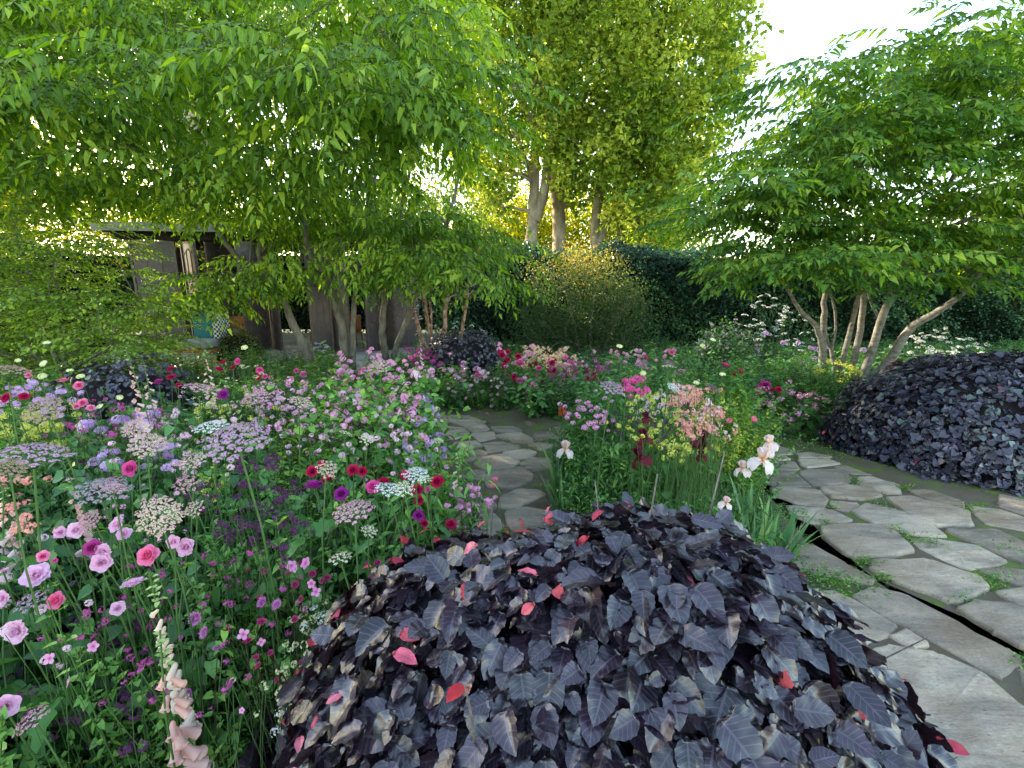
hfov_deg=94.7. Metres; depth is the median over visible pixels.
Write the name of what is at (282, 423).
catchfly
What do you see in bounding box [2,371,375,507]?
bed foliage
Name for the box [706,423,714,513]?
cranesbill
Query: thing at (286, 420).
catchfly
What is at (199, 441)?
catchfly
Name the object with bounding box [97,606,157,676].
burnet
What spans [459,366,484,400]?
phlox
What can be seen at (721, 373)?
scabious
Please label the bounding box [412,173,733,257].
golden thicket
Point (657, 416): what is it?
cranesbill
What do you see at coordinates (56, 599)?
rose
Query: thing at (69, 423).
burnet
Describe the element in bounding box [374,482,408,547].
umbel flower
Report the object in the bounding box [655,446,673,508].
lady mantle
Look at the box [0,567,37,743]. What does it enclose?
rose
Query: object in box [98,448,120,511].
phlox
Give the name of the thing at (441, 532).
bed foliage
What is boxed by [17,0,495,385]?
slender tree
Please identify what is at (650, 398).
lady mantle
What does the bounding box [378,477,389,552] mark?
rose
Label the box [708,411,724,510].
snapdragon
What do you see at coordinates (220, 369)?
rose
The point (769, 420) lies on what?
catchfly
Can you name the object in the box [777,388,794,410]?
catchfly
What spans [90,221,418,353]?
pavilion
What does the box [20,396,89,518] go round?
umbel flower
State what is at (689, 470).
lady mantle
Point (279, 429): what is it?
catchfly
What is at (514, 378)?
rose
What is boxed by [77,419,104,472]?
phlox
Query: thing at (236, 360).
rose
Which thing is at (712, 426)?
snapdragon
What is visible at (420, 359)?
foxglove
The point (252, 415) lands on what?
catchfly
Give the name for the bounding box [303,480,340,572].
rose
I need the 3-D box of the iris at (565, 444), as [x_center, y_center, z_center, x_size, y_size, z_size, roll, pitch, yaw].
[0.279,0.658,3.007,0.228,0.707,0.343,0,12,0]
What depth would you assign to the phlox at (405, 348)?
7.66 m
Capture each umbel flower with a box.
[0,365,34,501]
[0,443,77,661]
[0,457,101,767]
[12,705,63,767]
[13,589,97,767]
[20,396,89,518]
[69,477,137,669]
[78,509,150,670]
[94,476,126,624]
[101,483,169,703]
[120,419,152,568]
[126,433,167,615]
[134,495,208,744]
[171,474,222,578]
[178,452,206,647]
[179,383,217,521]
[185,500,212,688]
[191,420,228,543]
[202,422,281,680]
[239,391,272,541]
[287,396,313,513]
[315,460,336,614]
[328,551,369,669]
[332,499,374,669]
[340,430,351,529]
[359,434,374,537]
[361,525,377,668]
[367,359,389,403]
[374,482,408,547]
[393,480,419,556]
[402,466,427,545]
[418,476,433,550]
[433,438,444,525]
[595,381,624,510]
[630,360,648,464]
[652,365,675,483]
[654,360,674,480]
[662,383,679,501]
[671,372,682,499]
[703,383,719,513]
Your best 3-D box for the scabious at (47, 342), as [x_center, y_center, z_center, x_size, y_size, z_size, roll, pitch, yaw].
[-1.376,0.572,1.624,0.076,1.456,0.120,0,12,0]
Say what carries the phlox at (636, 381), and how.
on the soil
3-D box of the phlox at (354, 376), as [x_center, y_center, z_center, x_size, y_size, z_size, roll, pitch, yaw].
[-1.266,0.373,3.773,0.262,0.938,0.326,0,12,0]
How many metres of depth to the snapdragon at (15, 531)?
1.20 m
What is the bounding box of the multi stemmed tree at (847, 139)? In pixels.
[605,0,1023,389]
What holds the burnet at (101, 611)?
on the soil
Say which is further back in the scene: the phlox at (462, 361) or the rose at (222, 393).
the phlox at (462, 361)
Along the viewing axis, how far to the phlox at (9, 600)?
1.22 m
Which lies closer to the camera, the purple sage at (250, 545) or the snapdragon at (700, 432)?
the purple sage at (250, 545)
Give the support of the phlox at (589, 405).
on the soil
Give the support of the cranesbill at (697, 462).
on the soil
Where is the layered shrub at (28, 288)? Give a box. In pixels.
[0,193,222,386]
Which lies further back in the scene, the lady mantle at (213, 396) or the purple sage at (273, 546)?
the lady mantle at (213, 396)
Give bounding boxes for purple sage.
[16,685,75,767]
[20,709,50,767]
[47,712,117,765]
[51,718,71,748]
[60,706,103,767]
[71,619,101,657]
[85,739,100,767]
[99,734,137,766]
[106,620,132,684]
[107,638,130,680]
[114,696,143,763]
[118,684,133,735]
[118,739,148,767]
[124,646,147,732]
[128,686,166,750]
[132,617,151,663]
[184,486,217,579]
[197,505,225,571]
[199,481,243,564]
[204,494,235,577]
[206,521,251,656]
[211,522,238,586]
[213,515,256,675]
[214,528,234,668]
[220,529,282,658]
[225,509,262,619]
[226,535,299,693]
[232,463,260,545]
[232,480,268,538]
[237,455,244,514]
[237,481,263,549]
[238,480,274,559]
[238,506,282,644]
[241,521,291,720]
[246,535,276,642]
[247,497,288,581]
[250,453,284,541]
[250,500,279,555]
[250,543,293,727]
[251,481,262,535]
[251,519,282,597]
[252,539,304,733]
[261,485,285,551]
[264,455,280,521]
[270,486,291,559]
[272,516,317,669]
[275,497,289,600]
[276,517,315,640]
[281,520,308,560]
[285,511,303,560]
[288,479,303,514]
[289,528,314,621]
[293,484,308,590]
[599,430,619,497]
[614,412,628,450]
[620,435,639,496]
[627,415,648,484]
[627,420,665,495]
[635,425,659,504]
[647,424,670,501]
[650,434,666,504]
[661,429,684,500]
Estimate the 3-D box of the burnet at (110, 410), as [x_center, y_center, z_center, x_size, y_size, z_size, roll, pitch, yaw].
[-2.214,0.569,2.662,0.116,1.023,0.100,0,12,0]
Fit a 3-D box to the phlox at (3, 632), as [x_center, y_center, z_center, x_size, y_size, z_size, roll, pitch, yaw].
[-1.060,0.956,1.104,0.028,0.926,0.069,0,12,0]
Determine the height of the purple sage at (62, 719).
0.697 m
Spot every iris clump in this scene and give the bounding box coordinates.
[545,483,576,508]
[546,464,568,502]
[639,470,684,507]
[671,471,721,509]
[722,474,778,529]
[733,496,780,539]
[745,497,800,545]
[755,511,782,546]
[766,505,830,561]
[777,523,801,562]
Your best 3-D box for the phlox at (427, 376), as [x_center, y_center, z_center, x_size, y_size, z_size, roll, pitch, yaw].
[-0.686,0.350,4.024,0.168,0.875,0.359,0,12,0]
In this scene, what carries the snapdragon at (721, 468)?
on the soil
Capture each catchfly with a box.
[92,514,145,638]
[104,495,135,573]
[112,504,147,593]
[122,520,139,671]
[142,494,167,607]
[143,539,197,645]
[148,437,163,501]
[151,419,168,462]
[170,462,189,532]
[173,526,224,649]
[178,460,198,525]
[187,435,205,464]
[232,402,269,455]
[242,385,273,446]
[244,389,282,484]
[253,381,279,451]
[254,398,278,464]
[260,405,289,437]
[265,425,293,490]
[272,379,291,444]
[272,391,290,437]
[274,421,281,515]
[276,389,295,459]
[276,418,302,484]
[280,405,297,470]
[281,397,297,451]
[285,426,307,479]
[286,376,307,446]
[290,385,305,465]
[290,418,317,490]
[292,410,318,465]
[293,404,317,475]
[296,405,315,447]
[305,395,328,442]
[310,385,320,402]
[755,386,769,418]
[757,404,784,431]
[759,392,782,420]
[761,398,780,420]
[768,394,804,434]
[770,380,804,429]
[770,413,800,431]
[775,392,811,423]
[776,404,813,424]
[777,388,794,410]
[778,393,821,420]
[782,411,820,436]
[789,396,831,419]
[792,403,824,420]
[795,391,827,412]
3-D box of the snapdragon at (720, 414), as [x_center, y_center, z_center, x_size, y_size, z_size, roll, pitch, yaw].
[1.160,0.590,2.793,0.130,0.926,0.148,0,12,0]
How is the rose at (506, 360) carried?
on the soil
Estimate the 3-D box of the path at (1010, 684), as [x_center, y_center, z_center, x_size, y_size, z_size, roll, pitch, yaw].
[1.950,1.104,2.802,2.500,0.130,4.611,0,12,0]
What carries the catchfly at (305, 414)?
on the soil
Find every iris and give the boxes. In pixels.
[536,407,575,493]
[538,440,575,511]
[612,412,659,501]
[632,446,652,496]
[664,429,712,514]
[717,496,731,528]
[733,460,763,536]
[735,434,778,547]
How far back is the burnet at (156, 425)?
2.21 m
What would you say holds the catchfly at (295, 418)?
on the soil
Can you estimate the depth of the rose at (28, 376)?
2.49 m
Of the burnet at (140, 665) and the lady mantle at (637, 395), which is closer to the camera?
the burnet at (140, 665)
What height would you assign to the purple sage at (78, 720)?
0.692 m
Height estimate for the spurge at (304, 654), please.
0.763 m
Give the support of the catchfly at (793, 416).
on the soil
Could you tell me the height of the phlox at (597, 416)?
0.915 m
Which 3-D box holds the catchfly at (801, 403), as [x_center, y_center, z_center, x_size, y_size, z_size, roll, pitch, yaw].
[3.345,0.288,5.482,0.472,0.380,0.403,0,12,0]
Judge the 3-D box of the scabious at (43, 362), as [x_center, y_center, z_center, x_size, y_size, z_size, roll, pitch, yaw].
[-1.762,0.565,1.926,0.062,1.342,0.049,0,12,0]
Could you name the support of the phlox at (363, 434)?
on the soil
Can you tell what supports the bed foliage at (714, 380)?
on the soil
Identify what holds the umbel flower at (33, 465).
on the soil
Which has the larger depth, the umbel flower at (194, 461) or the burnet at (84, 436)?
the burnet at (84, 436)
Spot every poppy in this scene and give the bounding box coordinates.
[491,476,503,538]
[721,418,732,439]
[751,416,757,444]
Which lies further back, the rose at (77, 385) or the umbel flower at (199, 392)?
the rose at (77, 385)
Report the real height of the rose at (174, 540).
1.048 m
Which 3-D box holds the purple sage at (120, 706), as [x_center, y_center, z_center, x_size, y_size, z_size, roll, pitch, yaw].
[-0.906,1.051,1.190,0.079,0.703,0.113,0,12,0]
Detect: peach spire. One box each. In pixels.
[521,361,528,389]
[524,350,537,395]
[529,354,539,377]
[532,345,545,387]
[535,346,550,373]
[542,354,555,378]
[550,358,561,378]
[556,352,564,388]
[558,346,567,387]
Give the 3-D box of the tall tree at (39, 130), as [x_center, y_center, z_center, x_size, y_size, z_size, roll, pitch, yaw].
[-21.608,-13.649,17.188,18.883,23.018,9.751,0,12,0]
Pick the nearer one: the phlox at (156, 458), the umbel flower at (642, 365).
the phlox at (156, 458)
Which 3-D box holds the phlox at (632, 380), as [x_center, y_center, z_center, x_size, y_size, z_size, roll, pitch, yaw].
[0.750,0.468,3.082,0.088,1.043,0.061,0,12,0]
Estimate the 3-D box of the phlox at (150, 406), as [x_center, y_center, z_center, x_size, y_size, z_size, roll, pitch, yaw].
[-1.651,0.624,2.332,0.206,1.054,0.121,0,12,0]
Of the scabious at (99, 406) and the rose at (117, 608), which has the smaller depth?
the rose at (117, 608)
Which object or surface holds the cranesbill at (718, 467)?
on the soil
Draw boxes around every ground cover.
[447,414,559,492]
[763,414,1023,668]
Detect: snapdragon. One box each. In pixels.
[0,475,34,542]
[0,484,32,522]
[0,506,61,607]
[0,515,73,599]
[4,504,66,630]
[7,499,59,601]
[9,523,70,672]
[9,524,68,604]
[13,475,52,525]
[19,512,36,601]
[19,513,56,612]
[21,476,60,544]
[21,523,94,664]
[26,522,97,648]
[658,391,691,458]
[660,418,693,498]
[663,422,695,503]
[665,408,688,494]
[666,399,677,464]
[669,424,692,507]
[670,421,693,508]
[671,392,696,432]
[671,423,689,498]
[672,397,690,485]
[672,425,705,490]
[673,419,699,508]
[675,399,692,433]
[679,397,698,469]
[682,412,699,503]
[683,384,709,461]
[683,426,704,512]
[684,402,722,476]
[684,408,702,488]
[685,393,703,438]
[685,410,708,511]
[686,428,730,500]
[687,388,704,442]
[689,424,735,509]
[691,388,702,485]
[691,415,712,502]
[695,414,725,512]
[698,410,722,505]
[701,420,737,515]
[701,424,725,510]
[703,402,715,499]
[703,428,718,505]
[704,409,722,504]
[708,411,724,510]
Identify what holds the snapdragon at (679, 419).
on the soil
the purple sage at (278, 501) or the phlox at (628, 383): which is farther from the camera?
the phlox at (628, 383)
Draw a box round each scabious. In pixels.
[14,358,47,461]
[37,373,63,478]
[39,360,70,476]
[43,341,132,559]
[66,369,88,472]
[76,374,103,445]
[96,404,104,445]
[116,395,125,459]
[241,345,266,428]
[612,344,621,504]
[627,370,645,487]
[684,338,715,485]
[689,343,704,407]
[692,380,699,511]
[699,372,725,492]
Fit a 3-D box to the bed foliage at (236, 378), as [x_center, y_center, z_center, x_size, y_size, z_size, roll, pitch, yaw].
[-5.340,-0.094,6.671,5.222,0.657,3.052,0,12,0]
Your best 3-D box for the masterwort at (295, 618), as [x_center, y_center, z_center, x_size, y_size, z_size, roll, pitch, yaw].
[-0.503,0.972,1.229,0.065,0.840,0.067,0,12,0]
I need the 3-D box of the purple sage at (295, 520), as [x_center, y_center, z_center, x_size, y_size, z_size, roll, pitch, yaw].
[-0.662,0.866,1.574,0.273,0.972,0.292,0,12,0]
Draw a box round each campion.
[43,653,82,767]
[66,676,118,767]
[87,640,139,767]
[235,707,244,766]
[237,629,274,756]
[257,638,277,727]
[285,561,311,618]
[293,565,308,620]
[300,557,309,648]
[307,579,315,647]
[311,587,321,622]
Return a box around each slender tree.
[0,0,373,368]
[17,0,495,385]
[186,0,575,374]
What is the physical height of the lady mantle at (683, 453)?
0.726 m
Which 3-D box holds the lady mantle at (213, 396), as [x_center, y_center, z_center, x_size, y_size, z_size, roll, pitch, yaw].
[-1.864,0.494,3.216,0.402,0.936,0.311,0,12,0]
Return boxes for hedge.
[0,233,105,354]
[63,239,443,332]
[431,235,1023,348]
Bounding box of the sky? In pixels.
[1,0,1023,257]
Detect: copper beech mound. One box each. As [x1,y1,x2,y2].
[47,353,210,444]
[234,452,969,767]
[419,327,508,395]
[815,348,1023,496]
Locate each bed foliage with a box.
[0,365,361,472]
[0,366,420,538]
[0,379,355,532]
[0,409,442,767]
[0,415,499,622]
[0,432,466,767]
[0,439,402,767]
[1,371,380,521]
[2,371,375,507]
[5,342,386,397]
[9,353,357,400]
[30,345,313,388]
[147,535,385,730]
[394,348,1009,400]
[397,337,1023,432]
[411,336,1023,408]
[421,341,875,381]
[468,340,879,391]
[552,393,814,548]
[554,357,785,545]
[556,373,782,502]
[565,361,778,508]
[633,358,818,517]
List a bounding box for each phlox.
[0,400,27,474]
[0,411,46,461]
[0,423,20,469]
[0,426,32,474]
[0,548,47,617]
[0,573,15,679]
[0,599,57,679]
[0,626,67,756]
[1,400,31,470]
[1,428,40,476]
[5,385,32,443]
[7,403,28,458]
[11,390,35,449]
[12,384,50,439]
[14,385,38,468]
[18,390,68,468]
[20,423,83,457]
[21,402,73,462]
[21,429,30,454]
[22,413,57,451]
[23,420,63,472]
[26,379,55,438]
[29,380,50,441]
[32,397,65,464]
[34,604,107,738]
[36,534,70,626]
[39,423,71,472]
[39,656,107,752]
[40,409,87,471]
[41,398,67,462]
[46,393,69,466]
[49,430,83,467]
[55,389,76,437]
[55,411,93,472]
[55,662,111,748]
[58,388,92,447]
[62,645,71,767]
[66,447,132,501]
[75,419,86,472]
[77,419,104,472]
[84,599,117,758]
[87,457,116,473]
[93,426,108,456]
[97,452,129,484]
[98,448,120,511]
[99,461,108,521]
[107,441,176,531]
[110,415,136,457]
[133,413,143,457]
[136,463,147,482]
[138,419,156,478]
[141,410,153,440]
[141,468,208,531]
[144,445,160,467]
[146,405,188,461]
[151,409,161,432]
[161,459,189,523]
[162,442,177,475]
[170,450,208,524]
[171,444,195,528]
[171,461,196,535]
[180,420,227,478]
[184,434,217,468]
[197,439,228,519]
[202,455,259,540]
[210,437,229,496]
[221,417,250,501]
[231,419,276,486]
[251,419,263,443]
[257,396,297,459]
[260,440,291,494]
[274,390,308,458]
[286,435,322,539]
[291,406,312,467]
[297,437,343,498]
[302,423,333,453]
[319,376,359,422]
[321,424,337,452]
[334,371,344,393]
[335,361,348,367]
[337,367,353,399]
[338,351,352,384]
[338,452,367,527]
[346,435,378,497]
[350,371,364,387]
[362,433,381,494]
[365,347,381,400]
[367,364,380,403]
[369,355,384,403]
[374,414,396,497]
[382,375,397,382]
[385,372,397,409]
[387,359,396,383]
[390,431,411,486]
[390,450,418,497]
[394,432,411,471]
[396,419,424,466]
[402,359,418,405]
[402,443,411,470]
[403,346,413,351]
[406,444,437,504]
[407,455,425,483]
[412,374,444,450]
[414,417,432,510]
[414,439,433,465]
[417,366,449,473]
[418,397,432,434]
[423,369,449,405]
[425,374,442,450]
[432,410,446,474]
[438,446,447,470]
[444,493,453,533]
[447,387,466,408]
[448,352,465,396]
[453,373,465,411]
[457,505,470,530]
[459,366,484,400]
[463,377,485,406]
[466,369,491,409]
[466,375,489,406]
[466,502,484,532]
[467,390,490,405]
[468,485,479,527]
[471,486,481,525]
[472,485,487,533]
[475,367,489,399]
[484,498,491,532]
[485,377,506,405]
[487,381,515,410]
[489,495,503,531]
[496,342,506,360]
[522,344,534,376]
[545,412,574,490]
[548,402,576,487]
[553,415,597,513]
[554,412,593,512]
[560,406,590,488]
[560,408,598,503]
[562,421,605,513]
[566,424,605,507]
[568,399,597,478]
[569,404,592,448]
[571,401,601,462]
[571,420,615,513]
[573,413,615,509]
[576,425,609,491]
[577,396,614,446]
[580,405,611,470]
[582,420,604,463]
[586,415,608,471]
[590,418,617,456]
[611,382,630,454]
[620,377,634,469]
[620,378,643,456]
[621,378,628,452]
[623,386,635,488]
[624,387,633,446]
[625,387,645,486]
[633,374,645,417]
[636,387,650,484]
[660,348,680,365]
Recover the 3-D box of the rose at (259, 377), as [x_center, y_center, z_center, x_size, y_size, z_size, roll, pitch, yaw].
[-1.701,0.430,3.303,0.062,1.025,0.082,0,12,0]
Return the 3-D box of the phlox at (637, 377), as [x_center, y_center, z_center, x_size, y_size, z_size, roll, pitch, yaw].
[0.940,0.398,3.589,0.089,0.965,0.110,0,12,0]
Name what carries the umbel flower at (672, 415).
on the soil
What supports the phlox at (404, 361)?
on the soil
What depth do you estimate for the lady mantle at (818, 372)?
6.19 m
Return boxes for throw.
[212,312,230,338]
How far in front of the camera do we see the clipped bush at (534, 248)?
13.33 m
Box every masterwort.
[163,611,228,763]
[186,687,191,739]
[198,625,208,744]
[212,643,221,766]
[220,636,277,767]
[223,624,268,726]
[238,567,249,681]
[253,653,277,752]
[255,594,363,726]
[255,662,266,760]
[256,595,271,701]
[256,617,287,708]
[261,569,276,657]
[262,580,299,716]
[267,649,286,680]
[271,598,280,721]
[284,570,291,642]
[291,614,298,675]
[298,596,302,675]
[308,570,316,650]
[319,577,324,618]
[324,574,330,607]
[374,559,380,566]
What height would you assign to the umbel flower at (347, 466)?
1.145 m
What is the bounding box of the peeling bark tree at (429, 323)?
[395,169,510,358]
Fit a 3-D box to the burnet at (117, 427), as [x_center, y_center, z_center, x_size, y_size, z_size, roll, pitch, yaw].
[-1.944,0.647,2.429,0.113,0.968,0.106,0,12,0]
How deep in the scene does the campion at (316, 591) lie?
1.22 m
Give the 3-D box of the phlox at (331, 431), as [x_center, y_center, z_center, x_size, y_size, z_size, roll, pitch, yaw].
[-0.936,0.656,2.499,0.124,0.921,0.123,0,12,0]
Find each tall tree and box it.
[4,14,98,230]
[66,0,299,253]
[270,0,529,221]
[431,0,595,252]
[516,0,683,257]
[575,23,729,257]
[582,0,783,256]
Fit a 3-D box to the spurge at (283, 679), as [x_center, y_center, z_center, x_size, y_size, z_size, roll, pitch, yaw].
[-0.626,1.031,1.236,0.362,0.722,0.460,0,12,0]
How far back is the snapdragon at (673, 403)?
2.99 m
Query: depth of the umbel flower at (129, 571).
1.14 m
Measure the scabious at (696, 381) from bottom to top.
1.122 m
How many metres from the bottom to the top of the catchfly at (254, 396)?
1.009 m
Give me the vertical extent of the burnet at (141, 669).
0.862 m
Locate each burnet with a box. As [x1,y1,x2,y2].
[37,633,103,767]
[42,421,75,440]
[58,422,75,447]
[69,425,95,475]
[78,430,94,473]
[82,594,127,738]
[82,606,153,738]
[91,397,122,443]
[91,412,122,458]
[91,612,149,702]
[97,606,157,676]
[98,672,167,767]
[107,431,124,466]
[111,402,137,462]
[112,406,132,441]
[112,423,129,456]
[123,624,160,718]
[125,420,148,478]
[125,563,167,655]
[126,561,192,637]
[126,654,194,767]
[137,667,181,767]
[138,589,211,701]
[138,656,167,767]
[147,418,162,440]
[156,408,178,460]
[156,635,203,739]
[164,601,221,766]
[168,621,281,752]
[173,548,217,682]
[197,677,265,767]
[204,574,230,685]
[208,683,242,763]
[215,600,274,738]
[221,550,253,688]
[222,637,273,756]
[223,575,282,678]
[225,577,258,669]
[279,564,304,664]
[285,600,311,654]
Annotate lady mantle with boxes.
[194,407,210,443]
[196,464,220,528]
[198,402,218,448]
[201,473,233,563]
[202,483,223,523]
[204,404,231,428]
[212,393,232,451]
[235,415,256,466]
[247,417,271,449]
[604,420,631,493]
[618,417,636,479]
[621,394,639,475]
[623,429,637,506]
[629,406,651,459]
[632,417,647,476]
[634,434,664,506]
[637,395,665,461]
[639,427,653,496]
[643,393,659,457]
[643,423,661,503]
[643,439,663,496]
[648,441,684,506]
[652,408,671,482]
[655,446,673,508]
[657,437,684,503]
[659,439,676,507]
[661,408,680,473]
[665,442,683,508]
[666,414,697,482]
[666,428,694,503]
[668,442,692,510]
[668,449,684,505]
[670,443,694,498]
[683,447,705,499]
[691,439,705,506]
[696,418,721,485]
[702,444,719,502]
[718,399,737,440]
[813,368,822,388]
[826,359,847,375]
[832,362,851,396]
[845,365,862,383]
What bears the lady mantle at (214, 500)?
on the soil
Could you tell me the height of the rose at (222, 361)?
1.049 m
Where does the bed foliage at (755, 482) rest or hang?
on the soil
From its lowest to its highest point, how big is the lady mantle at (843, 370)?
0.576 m
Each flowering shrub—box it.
[238,355,479,522]
[290,339,470,483]
[678,312,771,371]
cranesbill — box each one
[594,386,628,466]
[641,395,664,473]
[647,390,665,476]
[678,393,711,477]
[679,413,713,507]
[686,403,708,501]
[690,398,711,496]
[694,402,720,509]
[702,423,717,513]
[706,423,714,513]
[706,424,737,515]
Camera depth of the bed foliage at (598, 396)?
3.44 m
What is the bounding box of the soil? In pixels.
[391,342,1018,477]
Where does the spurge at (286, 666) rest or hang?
on the soil
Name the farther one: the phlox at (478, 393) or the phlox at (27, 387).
the phlox at (478, 393)
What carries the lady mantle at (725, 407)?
on the soil
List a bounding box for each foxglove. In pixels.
[0,486,23,610]
[66,477,112,590]
[123,347,160,469]
[142,360,161,436]
[144,570,202,740]
[153,630,214,767]
[202,346,223,460]
[416,335,423,425]
[449,451,469,534]
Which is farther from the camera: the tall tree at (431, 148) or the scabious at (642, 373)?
the tall tree at (431, 148)
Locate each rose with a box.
[0,392,39,463]
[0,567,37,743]
[0,590,18,743]
[0,694,42,767]
[2,619,92,754]
[18,392,56,482]
[18,562,120,686]
[24,371,58,448]
[36,550,103,692]
[46,591,170,767]
[51,526,104,758]
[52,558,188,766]
[57,378,105,472]
[58,522,103,734]
[72,381,97,441]
[72,403,79,459]
[77,398,91,470]
[77,601,146,767]
[83,539,159,739]
[85,405,109,447]
[89,552,160,765]
[92,543,113,727]
[106,576,262,766]
[107,516,251,758]
[115,527,242,701]
[121,460,137,553]
[132,535,267,767]
[137,544,255,757]
[153,379,163,415]
[166,374,181,410]
[167,366,173,407]
[175,382,181,429]
[176,538,245,721]
[215,367,223,399]
[217,389,236,439]
[219,360,230,397]
[229,365,237,418]
[234,358,251,401]
[255,374,267,435]
[256,367,263,388]
[262,374,272,384]
[283,465,330,632]
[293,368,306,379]
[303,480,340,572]
[317,460,351,582]
[320,474,339,573]
[334,486,348,584]
[346,464,357,558]
[357,466,367,557]
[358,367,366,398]
[365,480,381,551]
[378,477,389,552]
[400,470,410,553]
[411,483,422,535]
[413,509,428,545]
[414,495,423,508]
[421,519,428,544]
[424,486,433,538]
[431,475,443,544]
[446,519,456,537]
[491,349,512,401]
[496,357,518,410]
[498,351,505,403]
[499,363,508,396]
[503,374,518,398]
[506,374,519,403]
[515,353,520,404]
[516,359,523,400]
[523,361,546,388]
[537,367,560,400]
[544,358,564,405]
[581,376,597,393]
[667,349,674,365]
[758,380,770,409]
[775,386,781,419]
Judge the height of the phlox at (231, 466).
1.017 m
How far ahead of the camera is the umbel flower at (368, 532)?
1.09 m
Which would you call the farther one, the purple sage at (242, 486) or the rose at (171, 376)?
the rose at (171, 376)
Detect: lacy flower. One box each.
[194,404,206,443]
[270,727,280,753]
[276,708,284,733]
[299,623,308,658]
[306,604,316,649]
[316,611,324,624]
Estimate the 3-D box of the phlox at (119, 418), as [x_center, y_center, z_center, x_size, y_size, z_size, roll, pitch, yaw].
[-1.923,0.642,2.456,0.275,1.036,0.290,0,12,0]
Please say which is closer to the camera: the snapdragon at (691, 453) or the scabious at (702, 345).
the snapdragon at (691, 453)
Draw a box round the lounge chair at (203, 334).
[174,313,226,362]
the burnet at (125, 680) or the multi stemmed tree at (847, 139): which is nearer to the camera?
the burnet at (125, 680)
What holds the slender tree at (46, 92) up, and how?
on the soil
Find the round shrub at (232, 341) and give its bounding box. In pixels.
[211,327,265,360]
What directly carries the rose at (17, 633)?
on the soil
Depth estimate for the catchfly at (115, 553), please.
1.36 m
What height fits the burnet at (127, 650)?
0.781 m
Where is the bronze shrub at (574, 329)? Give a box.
[503,225,669,361]
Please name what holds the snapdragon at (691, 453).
on the soil
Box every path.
[406,397,576,538]
[757,466,1023,705]
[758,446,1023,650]
[794,544,1023,767]
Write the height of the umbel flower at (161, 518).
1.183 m
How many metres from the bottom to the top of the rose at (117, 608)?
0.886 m
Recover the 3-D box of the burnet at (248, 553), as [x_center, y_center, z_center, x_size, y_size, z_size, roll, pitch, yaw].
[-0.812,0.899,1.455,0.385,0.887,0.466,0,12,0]
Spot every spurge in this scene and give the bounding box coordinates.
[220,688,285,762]
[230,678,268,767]
[235,660,296,746]
[238,614,315,753]
[253,698,291,744]
[257,615,315,680]
[261,649,310,678]
[266,601,310,743]
[270,684,282,765]
[274,640,308,707]
[280,667,290,707]
[283,663,308,678]
[287,616,311,667]
[290,599,371,764]
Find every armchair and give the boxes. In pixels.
[215,316,244,353]
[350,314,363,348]
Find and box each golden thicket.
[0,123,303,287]
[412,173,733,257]
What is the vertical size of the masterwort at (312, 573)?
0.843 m
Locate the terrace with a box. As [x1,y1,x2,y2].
[95,333,440,377]
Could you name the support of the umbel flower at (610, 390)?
on the soil
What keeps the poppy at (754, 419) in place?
on the soil
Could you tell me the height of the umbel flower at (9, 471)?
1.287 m
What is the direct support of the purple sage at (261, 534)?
on the soil
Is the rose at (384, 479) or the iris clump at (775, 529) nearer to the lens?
the rose at (384, 479)
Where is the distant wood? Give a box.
[25,0,748,249]
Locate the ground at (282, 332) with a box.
[85,330,440,355]
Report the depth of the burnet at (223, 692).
0.95 m
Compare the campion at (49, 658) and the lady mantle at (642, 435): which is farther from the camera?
the lady mantle at (642, 435)

